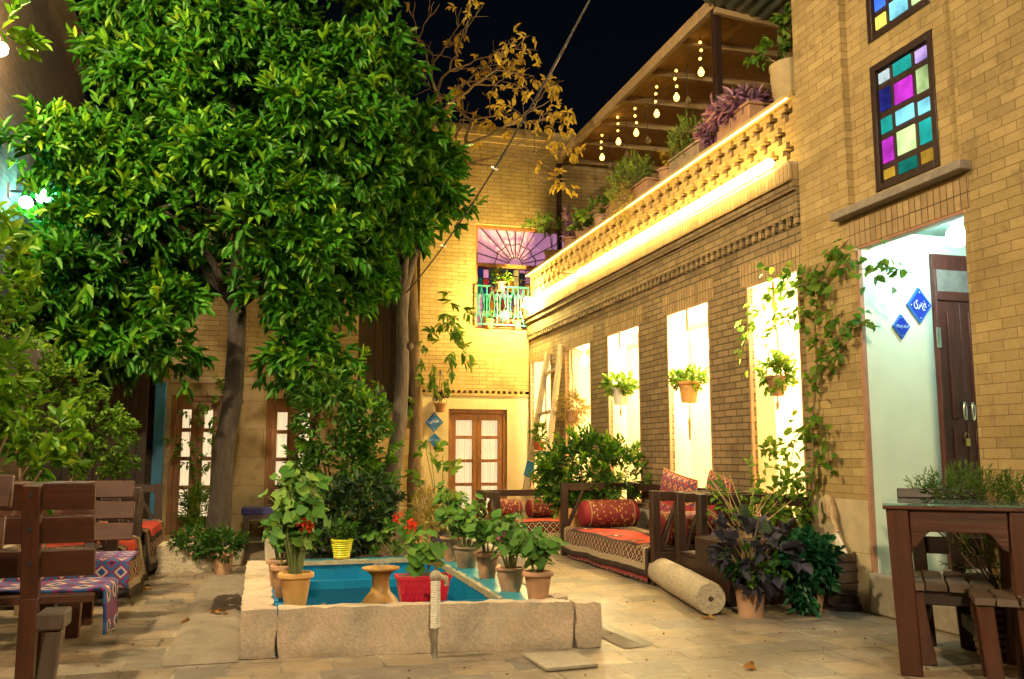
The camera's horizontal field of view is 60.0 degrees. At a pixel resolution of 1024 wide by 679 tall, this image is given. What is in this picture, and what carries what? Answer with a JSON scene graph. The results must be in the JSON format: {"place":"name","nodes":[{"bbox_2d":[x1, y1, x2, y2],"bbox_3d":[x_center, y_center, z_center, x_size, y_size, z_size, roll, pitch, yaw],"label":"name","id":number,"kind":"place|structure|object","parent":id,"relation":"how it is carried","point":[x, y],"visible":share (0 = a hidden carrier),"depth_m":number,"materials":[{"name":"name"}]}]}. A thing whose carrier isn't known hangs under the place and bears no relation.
{"place":"outdoors","nodes":[
{"label":"outdoors","id":0,"kind":"place"},
{"bbox_2d":[163,575,243,665],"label":"path","id":1,"kind":"structure","parent":0,"point":[204,636],"depth_m":5.43,"materials":[{"name":"stone"}]},
{"bbox_2d":[149,206,358,542],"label":"house","id":2,"kind":"structure","parent":0,"point":[264,433],"depth_m":11.42,"materials":[{"name":"brick"}]},
{"bbox_2d":[171,401,197,532],"bbox_3d":[-4.155,1.612,11.269,0.255,1.645,0.040,2,-8,-15],"label":"door leaf","id":3,"kind":"structure","parent":2,"relation":"in","point":[180,405],"depth_m":11.26,"materials":[{"name":"brown wood"}]},
{"bbox_2d":[165,395,222,534],"bbox_3d":[-4.030,1.589,11.307,0.640,1.740,0.080,2,-8,-15],"label":"door","id":4,"kind":"structure","parent":2,"relation":"in","point":[181,398],"depth_m":11.22,"materials":[{"name":"brown wood"}]},
{"bbox_2d":[194,402,219,520],"bbox_3d":[-3.906,1.621,11.338,0.255,1.645,0.040,2,-8,-15],"label":"door leaf","id":5,"kind":"structure","parent":2,"relation":"in","point":[214,406],"depth_m":11.35,"materials":[{"name":"brown wood"}]},
{"bbox_2d":[268,404,293,504],"bbox_3d":[-3.016,1.663,11.582,0.280,1.625,0.040,2,-8,-15],"label":"door leaf","id":6,"kind":"structure","parent":2,"relation":"in","point":[276,408],"depth_m":11.61,"materials":[{"name":"brown wood"}]},
{"bbox_2d":[262,399,320,531],"bbox_3d":[-2.879,1.641,11.623,0.690,1.720,0.080,2,-8,-15],"label":"door","id":7,"kind":"structure","parent":2,"relation":"in","point":[269,401],"depth_m":11.54,"materials":[{"name":"brown wood"}]},
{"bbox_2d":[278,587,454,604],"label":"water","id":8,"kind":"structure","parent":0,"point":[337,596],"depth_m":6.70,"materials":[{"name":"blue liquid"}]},
{"bbox_2d":[362,561,399,603],"bbox_3d":[-0.823,1.584,5.550,0.290,0.391,0.290,2,-8,-15],"label":"vase","id":9,"kind":"object","parent":8,"relation":"on","point":[380,592],"visible":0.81,"depth_m":5.51,"materials":[{"name":"ceramic"}]},
{"bbox_2d":[394,518,451,601],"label":"potted plant","id":10,"kind":"object","parent":8,"relation":"on","point":[413,584],"visible":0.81,"depth_m":5.34,"materials":[{"name":"green plant"}]},
{"bbox_2d":[73,0,704,402],"label":"sky","id":11,"kind":"structure","parent":0,"point":[612,40],"materials":[{"name":"black"}]},
{"bbox_2d":[357,251,432,530],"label":"wall","id":12,"kind":"structure","parent":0,"point":[375,337],"depth_m":14.92,"materials":[{"name":"beige brick"}]},
{"bbox_2d":[358,251,399,405],"bbox_3d":[-2.312,0.438,14.918,1.112,5.200,0.050,2,-8,-15],"label":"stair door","id":13,"kind":"structure","parent":12,"relation":"in","point":[378,341],"depth_m":14.95,"materials":[{"name":"brown wood"}]},
{"bbox_2d":[0,526,1017,678],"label":"ground","id":14,"kind":"structure","parent":0,"point":[689,638],"depth_m":5.08,"materials":[{"name":"stone"}]},
{"bbox_2d":[0,0,52,62],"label":"citrus shrub","id":15,"kind":"object","parent":14,"relation":"on","point":[33,40],"visible":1,"depth_m":5.25,"materials":[{"name":"green plant"}]},
{"bbox_2d":[0,475,71,678],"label":"wooden chair","id":16,"kind":"object","parent":14,"relation":"on","point":[52,622],"visible":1,"depth_m":3.07,"materials":[{"name":"brown wood"}]},
{"bbox_2d":[0,201,93,515],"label":"citrus shrub","id":17,"kind":"object","parent":14,"relation":"on","point":[57,449],"visible":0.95,"depth_m":5.01,"materials":[{"name":"green plant"}]},
{"bbox_2d":[0,481,102,678],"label":"bench","id":18,"kind":"object","parent":14,"relation":"on","point":[31,530],"visible":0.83,"depth_m":4.10,"materials":[{"name":"brown wood"}]},
{"bbox_2d":[0,577,117,634],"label":"rug","id":19,"kind":"object","parent":18,"relation":"on","point":[108,586],"visible":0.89,"depth_m":4.34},
{"bbox_2d":[0,481,134,637],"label":"bench","id":20,"kind":"object","parent":14,"relation":"on","point":[82,613],"visible":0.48,"depth_m":5.91,"materials":[{"name":"brown wood"}]},
{"bbox_2d":[0,551,138,587],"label":"rug","id":21,"kind":"object","parent":20,"relation":"on","point":[115,564],"visible":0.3,"depth_m":5.45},
{"bbox_2d":[0,323,141,616],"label":"hedge shrub","id":22,"kind":"object","parent":14,"relation":"on","point":[54,366],"visible":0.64,"depth_m":6.69,"materials":[{"name":"green plant"}]},
{"bbox_2d":[0,0,166,544],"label":"boundary wall","id":23,"kind":"structure","parent":14,"relation":"on","point":[55,73],"depth_m":9.50,"materials":[{"name":"brick"}]},
{"bbox_2d":[42,358,149,520],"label":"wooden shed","id":24,"kind":"structure","parent":14,"relation":"on","point":[141,413],"depth_m":10.39,"materials":[{"name":"brown wood"}]},
{"bbox_2d":[97,487,140,550],"bbox_3d":[-3.524,1.595,6.915,1.000,0.830,1.200,2,-8,-15],"label":"wooden daybed","id":25,"kind":"object","parent":14,"relation":"on","point":[113,545],"visible":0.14,"depth_m":7.55,"materials":[{"name":"brown wood"}]},
{"bbox_2d":[2,535,148,598],"bbox_3d":[-3.417,1.768,6.907,1.015,0.380,1.073,2,-8,-15],"label":"rug","id":26,"kind":"object","parent":25,"relation":"on","point":[138,574],"visible":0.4,"depth_m":6.91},
{"bbox_2d":[121,484,163,544],"bbox_3d":[-4.003,1.828,8.582,0.980,0.800,1.700,2,-8,-15],"label":"wooden daybed","id":27,"kind":"object","parent":14,"relation":"on","point":[157,489],"visible":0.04,"depth_m":9.46,"materials":[{"name":"brown wood"}]},
{"bbox_2d":[100,519,164,571],"bbox_3d":[-3.905,1.987,8.589,0.985,0.380,1.521,2,-8,-15],"label":"rug","id":28,"kind":"object","parent":27,"relation":"on","point":[153,531],"visible":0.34,"depth_m":8.43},
{"bbox_2d":[155,541,214,572],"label":"stone block","id":29,"kind":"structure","parent":14,"relation":"on","point":[172,561],"depth_m":8.39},
{"bbox_2d":[172,478,210,537],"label":"potted plant","id":30,"kind":"object","parent":14,"relation":"on","point":[200,494],"visible":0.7,"depth_m":10.20,"materials":[{"name":"green plant"}]},
{"bbox_2d":[166,522,219,563],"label":"potted plant","id":31,"kind":"object","parent":14,"relation":"on","point":[197,532],"visible":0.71,"depth_m":8.41,"materials":[{"name":"green plant"}]},
{"bbox_2d":[161,373,243,514],"bbox_3d":[-3.869,1.477,11.053,0.968,2.139,0.392,2,-8,-15],"label":"climbing plant","id":32,"kind":"object","parent":14,"relation":"on","point":[211,442],"visible":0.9,"depth_m":11.07,"materials":[{"name":"green plant"}]},
{"bbox_2d":[169,537,244,565],"bbox_3d":[-3.257,2.240,9.418,0.790,0.200,1.300,2,-8,-15],"label":"tree bed","id":33,"kind":"object","parent":14,"relation":"on","point":[239,562],"visible":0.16,"depth_m":8.89,"materials":[{"name":"grey stone"}]},
{"bbox_2d":[0,0,441,544],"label":"citrus tree","id":34,"kind":"object","parent":33,"relation":"on","point":[164,68],"visible":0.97,"depth_m":8.99,"materials":[{"name":"green plant"}]},
{"bbox_2d":[195,522,250,574],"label":"potted plant","id":35,"kind":"object","parent":14,"relation":"on","point":[222,557],"visible":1,"depth_m":8.29,"materials":[{"name":"green plant"}]},
{"bbox_2d":[210,593,241,611],"bbox_3d":[-2.090,1.921,6.490,0.240,0.065,0.800,2,-8,-15],"label":"soil pit","id":36,"kind":"object","parent":14,"relation":"on","point":[222,601],"visible":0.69,"depth_m":6.44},
{"bbox_2d":[241,506,278,550],"bbox_3d":[-2.975,2.235,10.519,0.462,0.496,0.356,2,-8,-15],"label":"stool","id":37,"kind":"object","parent":14,"relation":"on","point":[255,512],"visible":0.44,"depth_m":10.36,"materials":[{"name":"blue wood"}]},
{"bbox_2d":[264,524,524,576],"bbox_3d":[-1.483,2.221,9.406,2.200,0.235,4.080,2,-8,-15],"label":"planting bed","id":38,"kind":"object","parent":14,"relation":"on","point":[269,551],"visible":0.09,"depth_m":8.26,"materials":[{"name":"grey stone"}]},
{"bbox_2d":[275,353,405,548],"bbox_3d":[-1.693,1.173,8.782,1.294,2.089,1.144,2,-8,-15],"label":"shrub","id":39,"kind":"object","parent":38,"relation":"on","point":[347,443],"visible":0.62,"depth_m":8.67,"materials":[{"name":"green plant"}]},
{"bbox_2d":[289,470,410,558],"bbox_3d":[-1.486,1.617,7.970,1.184,0.883,0.705,4,-8,-29],"label":"shrub","id":40,"kind":"object","parent":38,"relation":"on","point":[349,493],"visible":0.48,"depth_m":7.91,"materials":[{"name":"green plant"}]},
{"bbox_2d":[361,507,421,556],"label":"ground plant","id":41,"kind":"object","parent":38,"relation":"on","point":[373,548],"visible":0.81,"depth_m":7.72,"materials":[{"name":"green plant"}]},
{"bbox_2d":[336,88,488,532],"bbox_3d":[-1.321,-0.381,10.620,2.146,5.410,1.959,2,-8,-15],"label":"slim tree","id":42,"kind":"object","parent":38,"relation":"on","point":[433,191],"visible":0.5,"depth_m":10.48,"materials":[{"name":"green plant"}]},
{"bbox_2d":[406,0,590,292],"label":"cable","id":43,"kind":"object","parent":42,"relation":"attached to","point":[535,98],"visible":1,"depth_m":7.37,"materials":[{"name":"metal"}]},
{"bbox_2d":[404,480,444,543],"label":"potted plant","id":44,"kind":"object","parent":38,"relation":"on","point":[431,496],"visible":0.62,"depth_m":7.86,"materials":[{"name":"green plant"}]},
{"bbox_2d":[403,437,464,531],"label":"tall plant","id":45,"kind":"object","parent":38,"relation":"on","point":[437,448],"visible":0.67,"depth_m":9.42,"materials":[{"name":"green plant"}]},
{"bbox_2d":[363,0,585,526],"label":"dry tree","id":46,"kind":"object","parent":38,"relation":"on","point":[417,366],"visible":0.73,"depth_m":11.97,"materials":[{"name":"brown plant"}]},
{"bbox_2d":[239,557,601,658],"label":"pool","id":47,"kind":"structure","parent":14,"relation":"on","point":[478,613],"depth_m":5.04,"materials":[{"name":"stone"}]},
{"bbox_2d":[261,515,307,597],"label":"potted plant","id":48,"kind":"object","parent":47,"relation":"on","point":[276,568],"visible":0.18,"depth_m":5.36,"materials":[{"name":"green plant"}]},
{"bbox_2d":[257,461,332,605],"bbox_3d":[-1.267,1.131,5.229,0.414,0.828,0.378,-4,-8,28],"label":"potted plant","id":49,"kind":"object","parent":47,"relation":"on","point":[295,518],"visible":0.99,"depth_m":5.15,"materials":[{"name":"green plant"}]},
{"bbox_2d":[323,510,359,559],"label":"potted plant","id":50,"kind":"object","parent":47,"relation":"on","point":[341,547],"visible":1,"depth_m":7.22,"materials":[{"name":"green plant"}]},
{"bbox_2d":[430,480,469,560],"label":"potted plant","id":51,"kind":"object","parent":47,"relation":"on","point":[449,554],"visible":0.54,"depth_m":7.23,"materials":[{"name":"green plant"}]},
{"bbox_2d":[440,493,487,568],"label":"potted plant","id":52,"kind":"object","parent":47,"relation":"on","point":[465,557],"visible":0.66,"depth_m":6.79,"materials":[{"name":"green plant"}]},
{"bbox_2d":[463,510,501,578],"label":"potted plant","id":53,"kind":"object","parent":47,"relation":"on","point":[487,565],"visible":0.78,"depth_m":6.18,"materials":[{"name":"green plant"}]},
{"bbox_2d":[485,508,528,591],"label":"potted plant","id":54,"kind":"object","parent":47,"relation":"on","point":[510,576],"visible":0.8,"depth_m":5.59,"materials":[{"name":"green plant"}]},
{"bbox_2d":[509,526,568,598],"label":"potted plant","id":55,"kind":"object","parent":47,"relation":"on","point":[537,547],"visible":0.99,"depth_m":5.23,"materials":[{"name":"green plant"}]},
{"bbox_2d":[430,563,448,657],"bbox_3d":[-0.406,1.495,4.910,0.104,0.508,0.065,2,-8,-15],"label":"garden tap","id":56,"kind":"object","parent":14,"relation":"on","point":[436,576],"visible":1,"depth_m":4.89,"materials":[{"name":"metal"}]},
{"bbox_2d":[477,489,599,519],"bbox_3d":[0.328,2.259,11.338,1.380,0.660,0.950,2,-8,-15],"label":"wooden daybed","id":57,"kind":"object","parent":14,"relation":"on","point":[494,496],"visible":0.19,"depth_m":11.55,"materials":[{"name":"brown wood"}]},
{"bbox_2d":[480,516,559,537],"bbox_3d":[0.308,2.405,11.239,1.261,0.257,0.894,2,-8,-15],"label":"rug","id":58,"kind":"object","parent":57,"relation":"on","point":[550,526],"visible":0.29,"depth_m":10.86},
{"bbox_2d":[525,498,555,517],"bbox_3d":[0.383,2.212,11.669,0.400,0.258,0.258,2,-8,-15],"label":"bolster","id":59,"kind":"object","parent":58,"relation":"on","point":[536,509],"visible":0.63,"depth_m":11.56,"materials":[{"name":"red fabric"}]},
{"bbox_2d":[520,344,563,517],"bbox_3d":[0.456,1.465,12.845,0.599,2.809,1.164,2,-8,-15],"label":"ladder","id":60,"kind":"object","parent":14,"relation":"on","point":[546,371],"visible":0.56,"depth_m":13.10,"materials":[{"name":"brown wood"}]},
{"bbox_2d":[522,651,597,671],"bbox_3d":[0.258,1.718,4.753,0.314,0.018,0.374,2,-8,-15],"label":"stone slab","id":61,"kind":"object","parent":14,"relation":"on","point":[556,661],"visible":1,"depth_m":4.71,"materials":[{"name":"grey stone"}]},
{"bbox_2d":[526,423,651,526],"bbox_3d":[0.933,1.712,10.374,1.467,1.496,1.404,2,-8,-15],"label":"shrub","id":62,"kind":"object","parent":14,"relation":"on","point":[613,452],"visible":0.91,"depth_m":10.24,"materials":[{"name":"green plant"}]},
{"bbox_2d":[560,482,742,585],"bbox_3d":[1.297,1.869,8.893,0.880,0.800,2.480,2,-8,-15],"label":"wooden daybed","id":63,"kind":"object","parent":14,"relation":"on","point":[657,550],"visible":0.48,"depth_m":7.73,"materials":[{"name":"brown wood"}]},
{"bbox_2d":[562,526,694,576],"bbox_3d":[1.234,2.078,8.828,0.844,0.276,2.278,2,-8,-15],"label":"rug","id":64,"kind":"object","parent":63,"relation":"on","point":[626,548],"visible":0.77,"depth_m":8.64,"materials":[{"name":"fabric"}]},
{"bbox_2d":[577,499,639,527],"bbox_3d":[1.073,1.928,9.848,0.680,0.307,0.307,2,-8,-15],"label":"bolster","id":65,"kind":"object","parent":64,"relation":"on","point":[610,513],"visible":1,"depth_m":9.73,"materials":[{"name":"red fabric"}]},
{"bbox_2d":[660,468,697,511],"bbox_3d":[1.654,1.630,8.835,0.170,0.593,0.634,3,2,-21],"label":"cushion","id":66,"kind":"object","parent":64,"relation":"on","point":[671,480],"visible":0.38,"depth_m":8.79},
{"bbox_2d":[649,511,717,544],"bbox_3d":[1.552,1.681,7.921,0.640,0.297,0.297,2,-8,-15],"label":"bolster","id":67,"kind":"object","parent":64,"relation":"on","point":[670,537],"visible":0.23,"depth_m":7.79,"materials":[{"name":"red fabric"}]},
{"bbox_2d":[523,89,811,537],"bbox_3d":[3.211,0.517,11.418,4.103,4.135,7.860,2,-8,-15],"label":"brick arcade","id":68,"kind":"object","parent":14,"relation":"on","point":[701,263],"visible":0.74,"depth_m":9.62,"materials":[{"name":"beige brick"}]},
{"bbox_2d":[521,211,570,258],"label":"potted plant","id":69,"kind":"object","parent":68,"relation":"on","point":[551,251],"visible":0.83,"depth_m":14.26,"materials":[{"name":"green plant"}]},
{"bbox_2d":[552,350,589,431],"bbox_3d":[0.848,0.756,12.513,0.606,1.215,0.643,2,-8,-15],"label":"hanging pot","id":70,"kind":"object","parent":68,"relation":"hanging from","point":[571,414],"visible":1,"depth_m":12.42,"materials":[{"name":"ceramic"}]},
{"bbox_2d":[573,194,611,224],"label":"potted plant","id":71,"kind":"object","parent":68,"relation":"on","point":[599,216],"visible":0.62,"depth_m":12.05,"materials":[{"name":"green plant"}]},
{"bbox_2d":[597,331,638,415],"bbox_3d":[1.332,0.408,10.816,0.556,1.045,0.564,-4,-9,30],"label":"hanging pot","id":72,"kind":"object","parent":68,"relation":"hanging from","point":[622,389],"visible":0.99,"depth_m":10.73,"materials":[{"name":"white ceramic"}]},
{"bbox_2d":[604,148,659,230],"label":"potted plant","id":73,"kind":"object","parent":68,"relation":"on","point":[620,200],"visible":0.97,"depth_m":10.84,"materials":[{"name":"green plant"}]},
{"bbox_2d":[526,97,787,276],"bbox_3d":[1.277,-1.542,11.149,0.030,0.021,7.730,2,-8,-15],"label":"coping","id":74,"kind":"object","parent":68,"relation":"attached to","point":[735,133],"visible":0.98,"depth_m":9.31,"materials":[{"name":"stone"}]},
{"bbox_2d":[556,2,792,249],"bbox_3d":[3.145,-2.115,12.809,3.430,2.684,5.645,2,-8,-15],"label":"pergola","id":75,"kind":"object","parent":68,"relation":"on","point":[731,39],"visible":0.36,"depth_m":12.14,"materials":[{"name":"brown wood"}]},
{"bbox_2d":[703,0,790,25],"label":"sheet roof","id":76,"kind":"structure","parent":75,"relation":"on","point":[764,9],"depth_m":9.76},
{"bbox_2d":[577,158,774,275],"bbox_3d":[1.582,-1.200,9.798,0.137,0.088,4.730,2,-8,-15],"label":"strip light","id":77,"kind":"object","parent":68,"relation":"attached to","point":[748,175],"visible":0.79,"depth_m":8.97,"materials":[{"name":"plastic"}]},
{"bbox_2d":[666,307,708,439],"bbox_3d":[1.805,0.346,9.098,0.437,1.367,0.523,7,-10,-43],"label":"hanging pot","id":78,"kind":"object","parent":68,"relation":"hanging from","point":[690,387],"visible":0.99,"depth_m":9.00,"materials":[{"name":"orange ceramic"}]},
{"bbox_2d":[665,109,709,173],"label":"potted plant","id":79,"kind":"object","parent":68,"relation":"on","point":[685,155],"visible":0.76,"depth_m":9.53,"materials":[{"name":"green plant"}]},
{"bbox_2d":[692,81,773,148],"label":"potted plant","id":80,"kind":"object","parent":68,"relation":"on","point":[727,113],"visible":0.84,"depth_m":8.53,"materials":[{"name":"purple plant"}]},
{"bbox_2d":[743,2,794,100],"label":"potted plant","id":81,"kind":"object","parent":68,"relation":"on","point":[781,73],"visible":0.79,"depth_m":7.80,"materials":[{"name":"green plant"}]},
{"bbox_2d":[753,281,799,409],"bbox_3d":[2.291,0.047,7.731,0.378,1.128,0.436,-1,-8,7],"label":"hanging pot","id":82,"kind":"object","parent":68,"relation":"hanging from","point":[776,383],"visible":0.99,"depth_m":7.62,"materials":[{"name":"ceramic"}]},
{"bbox_2d":[648,558,725,614],"bbox_3d":[1.327,1.899,6.928,0.235,0.233,1.574,0,-7,-4],"label":"stone roller","id":83,"kind":"object","parent":14,"relation":"on","point":[700,593],"visible":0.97,"depth_m":6.43,"materials":[{"name":"stone"}]},
{"bbox_2d":[674,491,777,569],"bbox_3d":[1.796,1.687,7.465,0.710,0.790,0.480,2,-8,-15],"label":"wooden daybed","id":84,"kind":"object","parent":14,"relation":"on","point":[684,556],"visible":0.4,"depth_m":7.48,"materials":[{"name":"brown wood"}]},
{"bbox_2d":[704,504,812,617],"bbox_3d":[1.695,1.523,6.120,0.729,0.766,0.712,-3,-8,19],"label":"potted plant","id":85,"kind":"object","parent":14,"relation":"on","point":[751,586],"visible":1,"depth_m":6.08,"materials":[{"name":"green plant"}]},
{"bbox_2d":[772,523,846,617],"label":"potted plant","id":86,"kind":"object","parent":14,"relation":"on","point":[818,554],"visible":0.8,"depth_m":6.15,"materials":[{"name":"green plant"}]},
{"bbox_2d":[822,551,861,611],"bbox_3d":[2.389,1.754,6.475,0.310,0.400,0.310,2,-8,-15],"label":"plant pot","id":87,"kind":"object","parent":14,"relation":"on","point":[845,600],"visible":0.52,"depth_m":6.36,"materials":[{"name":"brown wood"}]},
{"bbox_2d":[823,494,846,552],"bbox_3d":[2.398,1.386,6.573,0.082,0.466,0.323,0,-7,-1],"label":"paddle","id":88,"kind":"object","parent":87,"relation":"in","point":[830,509],"visible":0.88,"depth_m":6.62,"materials":[{"name":"brown wood"}]},
{"bbox_2d":[791,0,1023,635],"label":"brick tower","id":89,"kind":"structure","parent":14,"relation":"on","point":[910,127],"depth_m":6.45,"materials":[{"name":"beige brick"}]},
{"bbox_2d":[734,238,911,527],"bbox_3d":[2.283,0.357,6.878,0.394,2.253,2.234,2,-8,-15],"label":"climbing vine","id":90,"kind":"object","parent":89,"relation":"attached to","point":[813,285],"visible":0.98,"depth_m":6.92,"materials":[{"name":"green plant"}]},
{"bbox_2d":[866,0,929,43],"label":"window","id":91,"kind":"structure","parent":89,"relation":"in","point":[882,15],"depth_m":6.46,"materials":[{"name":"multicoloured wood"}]},
{"bbox_2d":[869,29,940,191],"bbox_3d":[2.775,-1.580,6.233,0.080,0.950,0.635,2,-8,-15],"label":"window","id":92,"kind":"structure","parent":89,"relation":"in","point":[902,85],"depth_m":6.22,"materials":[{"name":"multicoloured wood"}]},
{"bbox_2d":[906,288,931,322],"bbox_3d":[3.057,-0.257,6.667,0.216,0.270,0.026,2,-8,-15],"label":"tile sign","id":93,"kind":"object","parent":89,"relation":"attached to","point":[918,305],"visible":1,"depth_m":6.65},
{"bbox_2d":[929,254,968,569],"bbox_3d":[3.549,0.521,6.685,0.770,2.340,0.050,2,-8,-15],"label":"door frame","id":94,"kind":"structure","parent":89,"relation":"in","point":[948,273],"depth_m":6.71,"materials":[{"name":"brown wood"}]},
{"bbox_2d":[945,218,964,246],"bbox_3d":[3.110,-0.758,6.205,0.150,0.226,0.150,2,-8,-15],"label":"porch lamp","id":95,"kind":"object","parent":89,"relation":"hanging from","point":[955,235],"visible":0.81,"depth_m":6.16,"materials":[{"name":"glass"}]},
{"bbox_2d":[938,301,975,568],"bbox_3d":[3.293,0.691,6.590,0.192,1.979,0.044,2,-8,-15],"label":"door leaf","id":96,"kind":"structure","parent":89,"relation":"in","point":[952,369],"depth_m":6.62,"materials":[{"name":"brown wood"}]},
{"bbox_2d":[958,302,986,568],"bbox_3d":[3.629,0.703,6.683,0.498,1.979,0.044,2,-8,-15],"label":"door leaf","id":97,"kind":"structure","parent":89,"relation":"in","point":[964,307],"depth_m":6.67,"materials":[{"name":"brown wood"}]},
{"bbox_2d":[897,488,993,665],"bbox_3d":[2.470,1.316,5.030,0.484,0.908,0.774,-3,-8,22],"label":"wooden chair","id":98,"kind":"object","parent":14,"relation":"on","point":[936,588],"visible":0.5,"depth_m":5.09,"materials":[{"name":"brown wood"}]},
{"bbox_2d":[882,498,1023,678],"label":"table","id":99,"kind":"object","parent":14,"relation":"on","point":[911,523],"visible":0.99,"depth_m":4.49,"materials":[{"name":"brown wood"}]},
{"bbox_2d":[903,459,1023,659],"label":"potted plant","id":100,"kind":"object","parent":14,"relation":"on","point":[931,484],"visible":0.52,"depth_m":5.11,"materials":[{"name":"green plant"}]},
{"bbox_2d":[967,587,1023,678],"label":"stool","id":101,"kind":"object","parent":14,"relation":"on","point":[983,601],"visible":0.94,"depth_m":4.26,"materials":[{"name":"brown wood"}]},
{"bbox_2d":[408,122,707,525],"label":"back house","id":102,"kind":"structure","parent":0,"point":[484,435],"depth_m":14.62,"materials":[{"name":"brick"}]},
{"bbox_2d":[451,414,476,516],"bbox_3d":[-0.778,2.056,14.295,0.423,1.710,0.040,2,-8,-15],"label":"door leaf","id":103,"kind":"structure","parent":102,"relation":"in","point":[473,417],"depth_m":14.31,"materials":[{"name":"brown wood"}]},
{"bbox_2d":[448,409,505,499],"bbox_3d":[-0.572,2.036,14.355,0.975,1.805,0.080,2,-8,-15],"label":"door frame","id":104,"kind":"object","parent":102,"relation":"in","point":[451,411],"depth_m":14.42,"materials":[{"name":"brown wood"}]},
{"bbox_2d":[476,414,501,519],"bbox_3d":[-0.367,2.071,14.408,0.422,1.710,0.040,2,-8,-15],"label":"door leaf","id":105,"kind":"structure","parent":102,"relation":"in","point":[480,417],"depth_m":14.43,"materials":[{"name":"brown wood"}]},
{"bbox_2d":[477,267,530,327],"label":"railing","id":106,"kind":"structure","parent":102,"relation":"in","point":[483,268],"depth_m":15.00,"materials":[{"name":"metal"}]},
{"bbox_2d":[475,225,567,330],"bbox_3d":[0.172,-1.015,14.989,1.665,1.770,0.110,2,-8,-15],"label":"window","id":107,"kind":"structure","parent":102,"relation":"in","point":[492,265],"depth_m":14.90,"materials":[{"name":"brown wood"}]},
{"bbox_2d":[695,466,792,606],"bbox_3d":[1.820,1.498,6.895,0.716,1.018,0.530,2,-8,-15],"label":"potted plant","id":108,"kind":"object","parent":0,"point":[704,568],"visible":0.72,"depth_m":6.84,"materials":[{"name":"plant"}]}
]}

